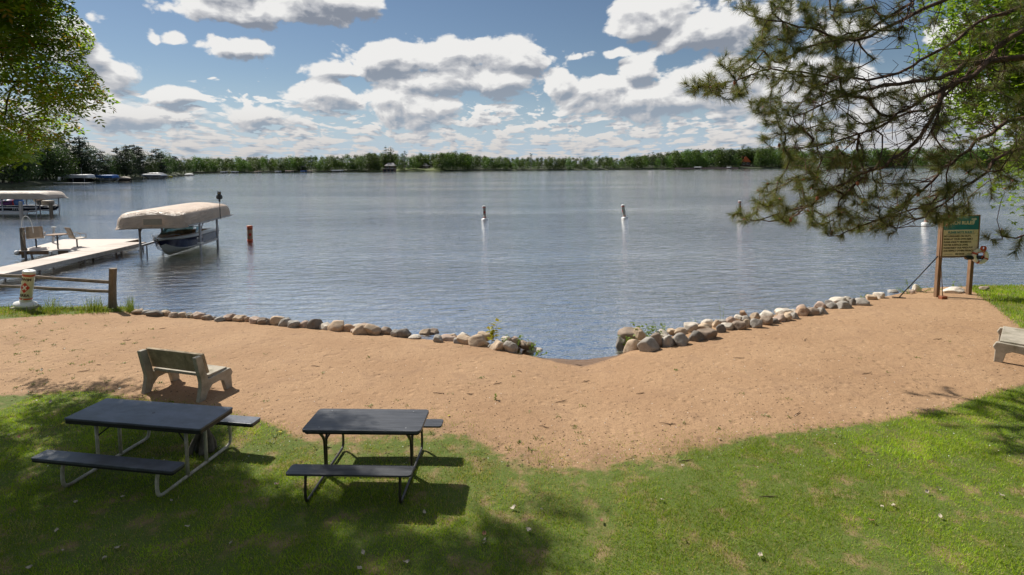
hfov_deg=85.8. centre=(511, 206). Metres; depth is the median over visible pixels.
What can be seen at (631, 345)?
fieldstone
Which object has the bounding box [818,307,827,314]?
fieldstone
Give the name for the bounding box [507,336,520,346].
fieldstone
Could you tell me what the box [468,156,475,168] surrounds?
leafy tree
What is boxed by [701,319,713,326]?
fieldstone
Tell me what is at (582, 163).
leafy tree
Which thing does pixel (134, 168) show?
leafy tree
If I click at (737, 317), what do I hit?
fieldstone
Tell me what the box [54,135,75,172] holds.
pine tree
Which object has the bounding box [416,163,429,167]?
lake house
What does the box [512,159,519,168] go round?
leafy tree
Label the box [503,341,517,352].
fieldstone
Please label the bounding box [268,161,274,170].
leafy tree
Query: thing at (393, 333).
fieldstone
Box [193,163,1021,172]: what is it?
shore
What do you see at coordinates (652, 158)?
pine tree
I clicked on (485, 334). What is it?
fieldstone
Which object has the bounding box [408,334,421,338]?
fieldstone
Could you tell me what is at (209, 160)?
leafy tree
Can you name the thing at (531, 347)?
weed clump
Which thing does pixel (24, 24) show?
ash tree
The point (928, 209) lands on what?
pine tree
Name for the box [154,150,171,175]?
leafy tree
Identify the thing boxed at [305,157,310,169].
leafy tree
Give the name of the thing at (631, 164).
leafy tree
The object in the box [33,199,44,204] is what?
round float
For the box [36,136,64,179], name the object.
leafy tree
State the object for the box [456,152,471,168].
leafy tree
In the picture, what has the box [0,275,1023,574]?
beach
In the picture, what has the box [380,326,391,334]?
fieldstone
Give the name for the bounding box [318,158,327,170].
leafy tree
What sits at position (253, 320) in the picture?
fieldstone
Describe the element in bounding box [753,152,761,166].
leafy tree
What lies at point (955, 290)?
fieldstone
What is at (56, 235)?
bistro table
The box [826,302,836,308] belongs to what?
fieldstone
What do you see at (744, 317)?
fieldstone
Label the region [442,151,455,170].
leafy tree
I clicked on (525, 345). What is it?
fieldstone
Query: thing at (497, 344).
fieldstone
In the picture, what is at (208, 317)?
fieldstone
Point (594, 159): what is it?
leafy tree
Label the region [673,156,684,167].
leafy tree
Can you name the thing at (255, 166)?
leafy tree
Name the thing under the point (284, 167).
leafy tree
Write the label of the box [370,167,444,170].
lawn
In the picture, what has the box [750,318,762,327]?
fieldstone
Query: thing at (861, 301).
fieldstone
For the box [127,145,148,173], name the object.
pine tree
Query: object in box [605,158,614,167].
leafy tree
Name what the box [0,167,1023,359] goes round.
lake water
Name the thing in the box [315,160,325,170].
leafy tree
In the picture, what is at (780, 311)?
fieldstone
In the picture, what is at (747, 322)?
fieldstone
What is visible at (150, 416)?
picnic table
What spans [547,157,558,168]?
leafy tree
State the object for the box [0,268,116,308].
split rail fence
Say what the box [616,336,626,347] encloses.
fieldstone
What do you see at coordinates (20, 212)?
neighbour dock
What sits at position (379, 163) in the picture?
leafy tree
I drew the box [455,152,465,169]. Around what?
leafy tree
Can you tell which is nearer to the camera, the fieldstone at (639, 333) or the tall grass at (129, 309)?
the fieldstone at (639, 333)
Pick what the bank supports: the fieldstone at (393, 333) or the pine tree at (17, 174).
the pine tree at (17, 174)
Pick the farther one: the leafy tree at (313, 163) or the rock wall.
the rock wall
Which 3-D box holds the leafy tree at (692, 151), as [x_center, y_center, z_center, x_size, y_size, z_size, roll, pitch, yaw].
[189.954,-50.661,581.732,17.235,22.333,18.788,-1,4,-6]
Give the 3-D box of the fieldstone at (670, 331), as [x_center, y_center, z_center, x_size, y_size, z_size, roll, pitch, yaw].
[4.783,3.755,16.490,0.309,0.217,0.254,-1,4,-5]
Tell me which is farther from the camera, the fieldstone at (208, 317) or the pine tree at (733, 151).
the pine tree at (733, 151)
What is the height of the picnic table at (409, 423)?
0.874 m
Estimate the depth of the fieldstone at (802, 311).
17.93 m
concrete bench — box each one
[137,347,232,402]
[993,326,1023,362]
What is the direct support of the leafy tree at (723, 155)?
on the shore
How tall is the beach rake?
1.647 m
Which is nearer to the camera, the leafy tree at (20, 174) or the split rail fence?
the split rail fence
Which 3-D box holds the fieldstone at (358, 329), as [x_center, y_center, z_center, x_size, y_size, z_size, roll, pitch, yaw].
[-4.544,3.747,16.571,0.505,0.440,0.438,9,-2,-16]
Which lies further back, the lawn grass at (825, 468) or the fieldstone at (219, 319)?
the fieldstone at (219, 319)
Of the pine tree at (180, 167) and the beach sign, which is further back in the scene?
the pine tree at (180, 167)
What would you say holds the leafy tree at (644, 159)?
on the shore
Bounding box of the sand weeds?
[1,320,1001,458]
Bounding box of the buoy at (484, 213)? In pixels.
[481,206,487,219]
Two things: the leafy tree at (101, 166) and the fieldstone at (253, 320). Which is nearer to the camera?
the fieldstone at (253, 320)
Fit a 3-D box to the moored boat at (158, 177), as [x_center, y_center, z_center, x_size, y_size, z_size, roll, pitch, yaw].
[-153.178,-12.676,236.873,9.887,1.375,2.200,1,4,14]
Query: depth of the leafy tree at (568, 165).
520.37 m
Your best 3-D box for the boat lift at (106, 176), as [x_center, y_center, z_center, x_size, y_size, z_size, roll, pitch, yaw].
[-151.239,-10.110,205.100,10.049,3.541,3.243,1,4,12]
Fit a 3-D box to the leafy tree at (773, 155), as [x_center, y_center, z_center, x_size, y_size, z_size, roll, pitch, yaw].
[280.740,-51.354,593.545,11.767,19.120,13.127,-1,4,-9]
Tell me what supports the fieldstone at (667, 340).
on the beach
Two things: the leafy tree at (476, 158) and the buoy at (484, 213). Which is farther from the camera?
the leafy tree at (476, 158)
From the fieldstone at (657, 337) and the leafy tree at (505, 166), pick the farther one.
the leafy tree at (505, 166)
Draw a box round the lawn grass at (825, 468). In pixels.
[0,379,1023,574]
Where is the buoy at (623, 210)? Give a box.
[621,204,627,217]
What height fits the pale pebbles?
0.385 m
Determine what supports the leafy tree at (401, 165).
on the lawn at (423, 169)
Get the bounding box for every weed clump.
[84,299,133,311]
[500,334,546,356]
[617,322,665,344]
[896,280,941,293]
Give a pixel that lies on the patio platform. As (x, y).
(65, 246)
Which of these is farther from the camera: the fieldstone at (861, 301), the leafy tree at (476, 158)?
the leafy tree at (476, 158)
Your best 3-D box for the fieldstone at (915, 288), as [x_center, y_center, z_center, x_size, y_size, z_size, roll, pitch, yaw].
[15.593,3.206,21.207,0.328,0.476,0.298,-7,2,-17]
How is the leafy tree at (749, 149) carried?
on the shore
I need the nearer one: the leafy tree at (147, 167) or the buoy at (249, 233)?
the buoy at (249, 233)
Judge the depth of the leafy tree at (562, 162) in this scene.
525.60 m
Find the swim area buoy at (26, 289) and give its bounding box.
[9,269,38,310]
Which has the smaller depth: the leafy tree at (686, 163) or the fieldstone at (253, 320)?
the fieldstone at (253, 320)
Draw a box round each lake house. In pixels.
[385,163,396,168]
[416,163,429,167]
[739,156,750,165]
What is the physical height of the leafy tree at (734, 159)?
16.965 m
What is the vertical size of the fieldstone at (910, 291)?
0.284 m
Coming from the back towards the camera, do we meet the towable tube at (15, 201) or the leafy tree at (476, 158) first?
the leafy tree at (476, 158)
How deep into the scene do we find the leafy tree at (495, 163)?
521.20 m
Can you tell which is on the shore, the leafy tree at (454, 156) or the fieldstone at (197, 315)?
the leafy tree at (454, 156)
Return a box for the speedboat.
[151,226,218,254]
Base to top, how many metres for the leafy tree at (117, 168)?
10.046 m
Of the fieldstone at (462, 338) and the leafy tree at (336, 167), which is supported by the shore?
the leafy tree at (336, 167)
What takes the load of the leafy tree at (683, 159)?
on the shore
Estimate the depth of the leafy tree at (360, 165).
505.18 m
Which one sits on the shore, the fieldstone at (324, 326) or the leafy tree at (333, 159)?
the leafy tree at (333, 159)
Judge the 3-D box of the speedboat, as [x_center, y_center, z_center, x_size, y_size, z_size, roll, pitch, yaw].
[-20.438,1.944,34.130,2.441,1.537,6.160,-1,6,-9]
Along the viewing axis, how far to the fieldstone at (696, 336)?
15.38 m
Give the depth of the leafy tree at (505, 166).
520.68 m
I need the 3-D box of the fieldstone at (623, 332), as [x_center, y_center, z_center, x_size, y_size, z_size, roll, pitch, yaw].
[3.455,3.704,15.904,0.824,0.444,0.749,4,-2,-17]
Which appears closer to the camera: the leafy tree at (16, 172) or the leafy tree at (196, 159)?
the leafy tree at (16, 172)
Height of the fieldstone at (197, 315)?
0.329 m
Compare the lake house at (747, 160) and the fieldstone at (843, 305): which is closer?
the fieldstone at (843, 305)
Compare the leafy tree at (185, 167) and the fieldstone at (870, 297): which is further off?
the leafy tree at (185, 167)
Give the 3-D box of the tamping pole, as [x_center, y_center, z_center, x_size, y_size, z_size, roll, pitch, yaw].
[15.342,2.554,19.759,0.285,1.433,0.571,0,4,9]
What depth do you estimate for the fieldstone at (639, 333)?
15.52 m
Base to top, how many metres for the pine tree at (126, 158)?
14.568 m
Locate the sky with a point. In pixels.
(509, 79)
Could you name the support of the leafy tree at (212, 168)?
on the shore
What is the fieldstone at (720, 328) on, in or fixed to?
on the beach
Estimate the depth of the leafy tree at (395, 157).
546.51 m
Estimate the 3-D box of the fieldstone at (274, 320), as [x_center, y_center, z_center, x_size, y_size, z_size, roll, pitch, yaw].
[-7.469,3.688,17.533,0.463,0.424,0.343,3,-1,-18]
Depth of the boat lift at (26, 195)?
59.38 m
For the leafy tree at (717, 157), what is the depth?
588.36 m
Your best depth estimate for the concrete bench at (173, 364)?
11.53 m
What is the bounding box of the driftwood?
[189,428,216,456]
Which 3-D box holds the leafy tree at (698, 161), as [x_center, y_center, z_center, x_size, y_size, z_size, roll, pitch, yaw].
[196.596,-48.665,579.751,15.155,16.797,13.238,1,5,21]
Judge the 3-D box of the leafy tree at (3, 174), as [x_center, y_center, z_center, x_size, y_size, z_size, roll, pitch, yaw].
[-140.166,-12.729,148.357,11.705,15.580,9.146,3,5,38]
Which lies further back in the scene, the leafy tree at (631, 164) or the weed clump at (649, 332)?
the leafy tree at (631, 164)
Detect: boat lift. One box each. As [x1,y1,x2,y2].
[0,191,67,216]
[61,174,95,182]
[95,175,119,177]
[115,202,233,256]
[142,174,166,178]
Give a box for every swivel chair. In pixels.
[25,226,45,247]
[64,227,86,246]
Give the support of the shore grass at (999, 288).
on the beach
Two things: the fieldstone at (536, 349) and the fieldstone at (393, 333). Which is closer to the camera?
the fieldstone at (536, 349)
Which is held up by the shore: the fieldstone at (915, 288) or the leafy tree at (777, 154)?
the leafy tree at (777, 154)
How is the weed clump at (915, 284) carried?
on the beach
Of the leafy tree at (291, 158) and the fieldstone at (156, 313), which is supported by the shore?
the leafy tree at (291, 158)
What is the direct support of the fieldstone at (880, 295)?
on the beach
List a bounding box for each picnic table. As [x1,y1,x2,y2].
[31,398,260,497]
[286,409,443,503]
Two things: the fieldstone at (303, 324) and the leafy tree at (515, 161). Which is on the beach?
the fieldstone at (303, 324)
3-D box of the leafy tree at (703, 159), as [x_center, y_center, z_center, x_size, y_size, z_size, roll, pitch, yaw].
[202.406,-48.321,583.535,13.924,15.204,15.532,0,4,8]
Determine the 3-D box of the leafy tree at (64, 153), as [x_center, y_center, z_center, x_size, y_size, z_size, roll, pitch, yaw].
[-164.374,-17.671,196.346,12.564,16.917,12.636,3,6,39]
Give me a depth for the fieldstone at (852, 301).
19.32 m
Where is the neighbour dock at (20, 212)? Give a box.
[0,202,53,216]
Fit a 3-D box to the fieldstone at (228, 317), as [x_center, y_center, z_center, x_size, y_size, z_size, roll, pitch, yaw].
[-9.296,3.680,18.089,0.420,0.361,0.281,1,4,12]
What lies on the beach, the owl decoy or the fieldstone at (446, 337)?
the fieldstone at (446, 337)
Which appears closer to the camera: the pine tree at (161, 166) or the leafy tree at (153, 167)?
the leafy tree at (153, 167)
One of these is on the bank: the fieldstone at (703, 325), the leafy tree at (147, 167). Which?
the leafy tree at (147, 167)
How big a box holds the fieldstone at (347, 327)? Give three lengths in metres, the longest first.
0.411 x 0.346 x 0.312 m
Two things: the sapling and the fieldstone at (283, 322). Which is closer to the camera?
the sapling
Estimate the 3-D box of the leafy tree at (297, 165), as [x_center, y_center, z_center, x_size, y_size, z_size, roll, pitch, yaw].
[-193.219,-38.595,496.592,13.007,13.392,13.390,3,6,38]
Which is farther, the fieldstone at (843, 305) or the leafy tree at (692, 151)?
the leafy tree at (692, 151)
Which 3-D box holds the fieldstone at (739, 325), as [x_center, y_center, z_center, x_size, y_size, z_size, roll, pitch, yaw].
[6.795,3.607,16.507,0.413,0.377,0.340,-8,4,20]
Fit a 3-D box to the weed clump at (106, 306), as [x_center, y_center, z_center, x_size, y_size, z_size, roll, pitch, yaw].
[-13.785,3.405,18.790,1.600,0.440,0.498,-1,4,-10]
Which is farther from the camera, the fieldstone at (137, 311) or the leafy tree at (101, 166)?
the leafy tree at (101, 166)
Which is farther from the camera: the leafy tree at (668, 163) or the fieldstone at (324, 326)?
the leafy tree at (668, 163)
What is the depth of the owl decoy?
35.16 m
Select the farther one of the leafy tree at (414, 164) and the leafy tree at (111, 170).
the leafy tree at (414, 164)
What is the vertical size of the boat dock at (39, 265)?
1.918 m
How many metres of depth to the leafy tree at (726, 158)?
586.37 m
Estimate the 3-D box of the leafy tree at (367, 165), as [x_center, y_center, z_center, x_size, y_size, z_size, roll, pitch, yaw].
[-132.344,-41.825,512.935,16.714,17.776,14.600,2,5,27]
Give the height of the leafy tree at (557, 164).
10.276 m
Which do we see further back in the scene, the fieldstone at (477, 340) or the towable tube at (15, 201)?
the towable tube at (15, 201)
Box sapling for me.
[486,318,500,343]
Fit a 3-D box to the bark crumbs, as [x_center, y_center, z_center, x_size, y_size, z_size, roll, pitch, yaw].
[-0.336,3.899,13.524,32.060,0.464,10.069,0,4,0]
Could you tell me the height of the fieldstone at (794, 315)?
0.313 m
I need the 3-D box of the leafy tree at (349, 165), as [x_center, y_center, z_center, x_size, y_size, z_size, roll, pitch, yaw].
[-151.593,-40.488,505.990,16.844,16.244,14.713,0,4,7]
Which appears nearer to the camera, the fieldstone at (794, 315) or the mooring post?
the fieldstone at (794, 315)
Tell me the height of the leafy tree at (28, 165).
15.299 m
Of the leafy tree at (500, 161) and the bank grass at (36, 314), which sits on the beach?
the bank grass at (36, 314)
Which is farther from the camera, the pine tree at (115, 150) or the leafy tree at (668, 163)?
the leafy tree at (668, 163)
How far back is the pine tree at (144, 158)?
251.86 m
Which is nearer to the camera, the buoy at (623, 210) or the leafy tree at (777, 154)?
the buoy at (623, 210)
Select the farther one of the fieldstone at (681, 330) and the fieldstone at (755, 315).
the fieldstone at (755, 315)
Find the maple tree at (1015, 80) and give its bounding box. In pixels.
[896,0,1023,234]
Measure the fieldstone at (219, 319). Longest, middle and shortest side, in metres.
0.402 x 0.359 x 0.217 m
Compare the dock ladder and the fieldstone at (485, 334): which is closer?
the fieldstone at (485, 334)
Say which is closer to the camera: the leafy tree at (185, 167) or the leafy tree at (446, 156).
the leafy tree at (185, 167)
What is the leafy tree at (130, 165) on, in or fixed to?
on the bank
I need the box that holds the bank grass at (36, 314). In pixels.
[0,305,126,316]
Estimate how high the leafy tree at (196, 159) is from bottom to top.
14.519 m
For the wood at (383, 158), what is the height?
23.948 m
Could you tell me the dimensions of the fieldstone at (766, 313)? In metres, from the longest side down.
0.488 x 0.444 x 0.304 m
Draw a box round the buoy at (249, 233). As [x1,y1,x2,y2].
[247,225,252,241]
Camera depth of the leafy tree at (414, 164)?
527.64 m
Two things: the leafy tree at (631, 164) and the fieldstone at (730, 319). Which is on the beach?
the fieldstone at (730, 319)
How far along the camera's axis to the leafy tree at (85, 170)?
203.89 m
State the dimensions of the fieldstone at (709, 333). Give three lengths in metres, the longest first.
0.572 x 0.438 x 0.397 m
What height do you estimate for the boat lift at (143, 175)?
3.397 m
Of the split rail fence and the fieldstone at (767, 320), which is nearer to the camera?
the fieldstone at (767, 320)
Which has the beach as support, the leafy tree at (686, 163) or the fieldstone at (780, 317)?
the fieldstone at (780, 317)
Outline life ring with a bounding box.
[971,246,988,263]
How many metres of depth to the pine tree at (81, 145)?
201.26 m
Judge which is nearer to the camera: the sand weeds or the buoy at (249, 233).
the sand weeds
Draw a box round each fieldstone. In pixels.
[131,309,142,313]
[145,310,163,316]
[168,312,177,317]
[178,312,185,317]
[192,311,204,318]
[201,314,213,319]
[214,317,225,321]
[223,314,235,320]
[232,315,246,321]
[249,316,258,323]
[257,317,269,324]
[270,316,284,324]
[278,318,290,325]
[287,320,300,327]
[300,320,308,327]
[306,319,322,328]
[319,322,329,329]
[327,320,343,331]
[342,324,354,331]
[352,324,366,334]
[363,324,380,334]
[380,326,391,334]
[390,329,397,336]
[397,328,411,337]
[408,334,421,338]
[419,328,430,334]
[429,328,438,333]
[433,334,442,342]
[441,334,455,341]
[456,334,469,344]
[468,334,487,346]
[477,331,490,340]
[489,339,503,350]
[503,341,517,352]
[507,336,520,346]
[521,341,533,349]
[527,346,542,351]
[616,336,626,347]
[617,327,634,339]
[623,339,640,352]
[633,327,645,339]
[637,337,659,351]
[650,333,661,346]
[655,329,667,337]
[662,335,673,346]
[667,328,674,335]
[673,333,688,345]
[674,327,687,333]
[684,322,697,331]
[688,330,704,341]
[697,328,717,339]
[698,323,711,328]
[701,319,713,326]
[712,320,720,326]
[716,324,725,332]
[721,322,733,329]
[725,316,735,322]
[732,320,746,329]
[734,314,741,320]
[740,310,746,315]
[741,315,750,320]
[744,319,750,327]
[750,312,760,318]
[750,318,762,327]
[759,316,772,324]
[760,310,773,316]
[772,314,785,321]
[773,318,778,323]
[775,308,792,314]
[784,313,792,320]
[791,312,799,318]
[795,306,809,315]
[808,307,819,315]
[814,301,826,307]
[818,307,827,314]
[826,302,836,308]
[829,297,847,302]
[836,301,851,308]
[848,298,855,305]
[855,297,870,305]
[865,294,877,299]
[872,292,884,298]
[906,289,914,293]
[912,284,921,291]
[943,286,964,293]
[979,286,989,290]
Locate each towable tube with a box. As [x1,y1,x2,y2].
[0,199,12,204]
[13,199,23,204]
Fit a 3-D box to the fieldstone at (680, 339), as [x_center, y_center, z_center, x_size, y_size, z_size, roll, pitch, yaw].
[4.640,3.721,15.152,0.463,0.497,0.446,-1,4,-14]
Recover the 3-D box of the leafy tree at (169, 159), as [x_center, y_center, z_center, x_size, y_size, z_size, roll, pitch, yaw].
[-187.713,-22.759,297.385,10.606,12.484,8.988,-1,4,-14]
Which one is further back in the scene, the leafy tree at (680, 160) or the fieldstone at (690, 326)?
the leafy tree at (680, 160)
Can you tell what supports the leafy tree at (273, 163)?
on the shore
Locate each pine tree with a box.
[2,164,21,182]
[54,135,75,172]
[62,135,101,174]
[62,141,89,173]
[92,150,113,174]
[111,147,129,174]
[118,146,137,175]
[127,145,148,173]
[135,146,149,176]
[147,154,163,172]
[149,149,169,172]
[172,156,184,171]
[299,157,308,169]
[400,151,409,167]
[527,153,534,167]
[648,152,658,167]
[675,0,1023,263]
[728,149,736,165]
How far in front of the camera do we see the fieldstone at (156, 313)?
18.31 m
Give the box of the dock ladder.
[19,216,33,257]
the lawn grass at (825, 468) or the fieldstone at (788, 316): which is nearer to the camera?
the lawn grass at (825, 468)
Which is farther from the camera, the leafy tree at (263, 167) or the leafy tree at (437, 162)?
the leafy tree at (437, 162)
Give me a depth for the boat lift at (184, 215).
31.45 m
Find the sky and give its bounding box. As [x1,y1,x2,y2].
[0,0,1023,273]
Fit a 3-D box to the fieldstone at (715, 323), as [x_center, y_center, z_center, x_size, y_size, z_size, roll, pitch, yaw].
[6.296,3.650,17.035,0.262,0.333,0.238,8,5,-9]
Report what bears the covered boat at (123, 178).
on the lake water
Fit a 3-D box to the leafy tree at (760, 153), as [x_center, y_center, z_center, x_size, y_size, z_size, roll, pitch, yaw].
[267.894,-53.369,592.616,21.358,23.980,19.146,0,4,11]
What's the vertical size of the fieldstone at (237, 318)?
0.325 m
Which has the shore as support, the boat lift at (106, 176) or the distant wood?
the distant wood
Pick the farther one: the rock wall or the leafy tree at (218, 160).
the rock wall
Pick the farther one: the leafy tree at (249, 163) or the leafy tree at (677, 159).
the leafy tree at (677, 159)
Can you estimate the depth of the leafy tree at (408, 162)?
526.37 m
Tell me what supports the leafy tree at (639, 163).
on the shore
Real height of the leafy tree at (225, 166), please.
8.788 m
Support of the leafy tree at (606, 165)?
on the shore
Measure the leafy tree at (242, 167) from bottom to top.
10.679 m
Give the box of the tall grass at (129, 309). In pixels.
[0,293,138,314]
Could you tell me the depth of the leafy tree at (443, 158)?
526.19 m
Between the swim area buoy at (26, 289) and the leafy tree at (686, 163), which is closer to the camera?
the swim area buoy at (26, 289)
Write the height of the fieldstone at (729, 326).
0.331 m
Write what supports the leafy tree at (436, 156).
on the lawn at (423, 169)
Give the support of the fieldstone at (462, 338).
on the beach
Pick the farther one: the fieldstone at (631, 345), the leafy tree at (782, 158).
the leafy tree at (782, 158)
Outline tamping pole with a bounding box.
[937,265,947,298]
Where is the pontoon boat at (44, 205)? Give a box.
[0,200,58,210]
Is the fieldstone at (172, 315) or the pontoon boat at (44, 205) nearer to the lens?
the fieldstone at (172, 315)
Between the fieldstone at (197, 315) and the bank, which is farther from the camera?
the bank
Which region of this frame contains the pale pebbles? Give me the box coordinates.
[9,327,1011,466]
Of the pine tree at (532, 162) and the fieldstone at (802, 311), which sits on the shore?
the pine tree at (532, 162)
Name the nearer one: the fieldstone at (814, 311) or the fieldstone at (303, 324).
the fieldstone at (303, 324)
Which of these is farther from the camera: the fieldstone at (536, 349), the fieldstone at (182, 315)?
the fieldstone at (182, 315)
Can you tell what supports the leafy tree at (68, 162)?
on the bank
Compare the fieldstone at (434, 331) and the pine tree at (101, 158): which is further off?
the pine tree at (101, 158)
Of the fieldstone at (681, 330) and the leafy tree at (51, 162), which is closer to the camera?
the fieldstone at (681, 330)
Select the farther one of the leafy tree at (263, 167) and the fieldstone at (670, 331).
the leafy tree at (263, 167)
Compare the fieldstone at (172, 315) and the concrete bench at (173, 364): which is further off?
the fieldstone at (172, 315)
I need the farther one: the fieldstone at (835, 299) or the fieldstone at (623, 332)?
the fieldstone at (835, 299)
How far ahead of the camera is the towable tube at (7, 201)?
62.84 m
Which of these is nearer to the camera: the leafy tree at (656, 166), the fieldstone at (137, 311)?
the fieldstone at (137, 311)
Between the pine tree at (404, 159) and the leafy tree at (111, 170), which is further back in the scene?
the pine tree at (404, 159)
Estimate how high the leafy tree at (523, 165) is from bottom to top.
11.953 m
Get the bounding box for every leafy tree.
[0,134,34,182]
[0,159,14,181]
[3,134,41,182]
[3,166,30,181]
[6,132,45,181]
[18,136,46,180]
[32,135,70,181]
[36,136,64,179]
[42,134,72,178]
[45,142,82,179]
[67,140,98,174]
[73,140,98,170]
[90,157,106,178]
[98,153,120,174]
[102,156,116,174]
[109,147,134,176]
[110,154,122,174]
[120,148,140,177]
[136,149,149,175]
[143,151,159,172]
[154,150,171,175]
[154,153,173,171]
[166,154,179,173]
[179,157,188,172]
[186,159,192,172]
[190,155,203,171]
[194,157,205,171]
[200,157,214,171]
[206,162,215,171]
[214,157,223,170]
[222,162,229,170]
[228,156,243,171]
[241,160,248,171]
[244,162,253,171]
[252,160,261,170]
[258,157,269,170]
[268,159,276,170]
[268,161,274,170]
[273,159,281,170]
[280,157,293,171]
[281,156,296,169]
[293,157,305,170]
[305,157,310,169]
[310,155,318,169]
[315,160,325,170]
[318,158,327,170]
[324,155,340,169]
[331,159,338,169]
[337,154,353,169]
[354,156,367,170]
[364,152,378,170]
[365,154,379,169]
[369,155,382,169]
[391,155,398,167]
[395,158,404,169]
[405,156,412,168]
[406,156,421,168]
[431,152,445,168]
[433,153,439,168]
[437,153,447,169]
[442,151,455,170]
[447,151,457,169]
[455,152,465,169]
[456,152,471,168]
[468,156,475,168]
[470,155,479,168]
[483,157,493,168]
[493,157,501,168]
[495,156,503,168]
[500,157,509,169]
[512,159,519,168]
[518,157,526,168]
[542,160,549,168]
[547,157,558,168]
[554,159,560,168]
[558,158,565,168]
[564,157,575,168]
[576,161,583,168]
[589,156,599,167]
[589,159,595,168]
[602,156,609,168]
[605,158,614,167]
[625,156,635,167]
[631,155,643,167]
[640,156,650,167]
[652,159,660,167]
[660,156,667,167]
[664,155,672,167]
[670,150,681,167]
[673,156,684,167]
[676,152,689,167]
[681,150,697,167]
[687,149,697,166]
[693,152,706,167]
[698,154,709,166]
[702,151,715,167]
[713,148,724,166]
[713,148,728,166]
[720,149,733,166]
[729,153,741,166]
[744,147,754,165]
[751,146,772,166]
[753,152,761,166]
[758,149,773,166]
[767,151,778,166]
[774,147,784,166]
[776,146,794,166]
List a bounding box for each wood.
[173,146,806,168]
[780,146,1023,167]
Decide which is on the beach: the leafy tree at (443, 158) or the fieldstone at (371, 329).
the fieldstone at (371, 329)
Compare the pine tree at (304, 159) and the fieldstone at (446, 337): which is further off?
the pine tree at (304, 159)
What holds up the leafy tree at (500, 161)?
on the shore
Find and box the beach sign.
[933,215,980,296]
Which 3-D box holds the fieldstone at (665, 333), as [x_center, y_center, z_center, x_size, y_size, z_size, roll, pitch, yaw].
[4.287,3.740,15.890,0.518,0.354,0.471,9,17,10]
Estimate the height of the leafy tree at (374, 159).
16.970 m
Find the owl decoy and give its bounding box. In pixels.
[216,191,222,201]
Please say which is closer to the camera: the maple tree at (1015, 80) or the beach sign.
the maple tree at (1015, 80)
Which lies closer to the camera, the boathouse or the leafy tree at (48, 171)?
the leafy tree at (48, 171)
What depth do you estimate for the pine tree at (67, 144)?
206.16 m
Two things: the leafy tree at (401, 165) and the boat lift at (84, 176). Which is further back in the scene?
the leafy tree at (401, 165)
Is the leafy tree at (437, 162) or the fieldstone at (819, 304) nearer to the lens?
the fieldstone at (819, 304)
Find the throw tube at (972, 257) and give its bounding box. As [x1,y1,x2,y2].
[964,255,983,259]
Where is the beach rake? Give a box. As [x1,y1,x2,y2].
[892,256,937,297]
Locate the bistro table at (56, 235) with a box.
[46,233,67,248]
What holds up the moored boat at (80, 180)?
hanging from the boat lift at (84, 176)
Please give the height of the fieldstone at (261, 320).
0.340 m
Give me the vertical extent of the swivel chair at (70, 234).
1.228 m
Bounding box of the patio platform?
[14,239,138,259]
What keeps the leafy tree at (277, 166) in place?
on the shore
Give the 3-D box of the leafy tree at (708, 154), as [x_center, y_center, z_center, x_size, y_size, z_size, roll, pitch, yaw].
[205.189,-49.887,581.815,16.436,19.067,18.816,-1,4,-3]
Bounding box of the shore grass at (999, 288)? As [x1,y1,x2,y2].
[965,283,1023,326]
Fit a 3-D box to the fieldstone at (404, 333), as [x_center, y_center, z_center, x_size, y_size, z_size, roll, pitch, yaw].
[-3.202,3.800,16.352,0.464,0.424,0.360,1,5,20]
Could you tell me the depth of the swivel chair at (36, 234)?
32.51 m
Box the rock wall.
[675,167,738,168]
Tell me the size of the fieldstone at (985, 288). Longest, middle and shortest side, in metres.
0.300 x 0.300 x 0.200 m
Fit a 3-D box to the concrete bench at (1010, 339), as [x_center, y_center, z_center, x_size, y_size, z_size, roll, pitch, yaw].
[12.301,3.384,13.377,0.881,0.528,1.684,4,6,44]
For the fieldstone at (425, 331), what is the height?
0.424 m
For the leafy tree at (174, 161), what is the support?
on the bank
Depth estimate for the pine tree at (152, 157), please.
278.37 m
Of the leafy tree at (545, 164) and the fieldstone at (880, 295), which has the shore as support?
the leafy tree at (545, 164)
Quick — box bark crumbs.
[0,315,1023,467]
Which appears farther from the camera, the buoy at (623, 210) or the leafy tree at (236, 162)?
the leafy tree at (236, 162)
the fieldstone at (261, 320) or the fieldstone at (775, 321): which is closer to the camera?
the fieldstone at (775, 321)
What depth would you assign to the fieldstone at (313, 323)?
17.03 m
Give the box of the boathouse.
[382,168,396,171]
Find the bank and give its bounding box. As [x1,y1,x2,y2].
[0,171,192,187]
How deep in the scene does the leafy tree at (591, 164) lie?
534.41 m
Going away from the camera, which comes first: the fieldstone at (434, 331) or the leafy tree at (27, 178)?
the fieldstone at (434, 331)
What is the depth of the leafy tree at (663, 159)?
566.20 m
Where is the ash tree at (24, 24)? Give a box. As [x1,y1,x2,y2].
[0,0,119,172]
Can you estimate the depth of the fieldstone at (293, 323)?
17.10 m
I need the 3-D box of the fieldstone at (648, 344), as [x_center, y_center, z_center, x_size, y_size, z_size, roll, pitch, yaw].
[3.680,3.784,14.822,0.598,0.525,0.481,-7,5,-7]
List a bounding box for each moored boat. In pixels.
[68,178,93,181]
[96,178,118,180]
[146,176,166,178]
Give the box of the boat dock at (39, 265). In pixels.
[0,242,146,279]
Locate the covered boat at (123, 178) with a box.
[118,176,131,180]
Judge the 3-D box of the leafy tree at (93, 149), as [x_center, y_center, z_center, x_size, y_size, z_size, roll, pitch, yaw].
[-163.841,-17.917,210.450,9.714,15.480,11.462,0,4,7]

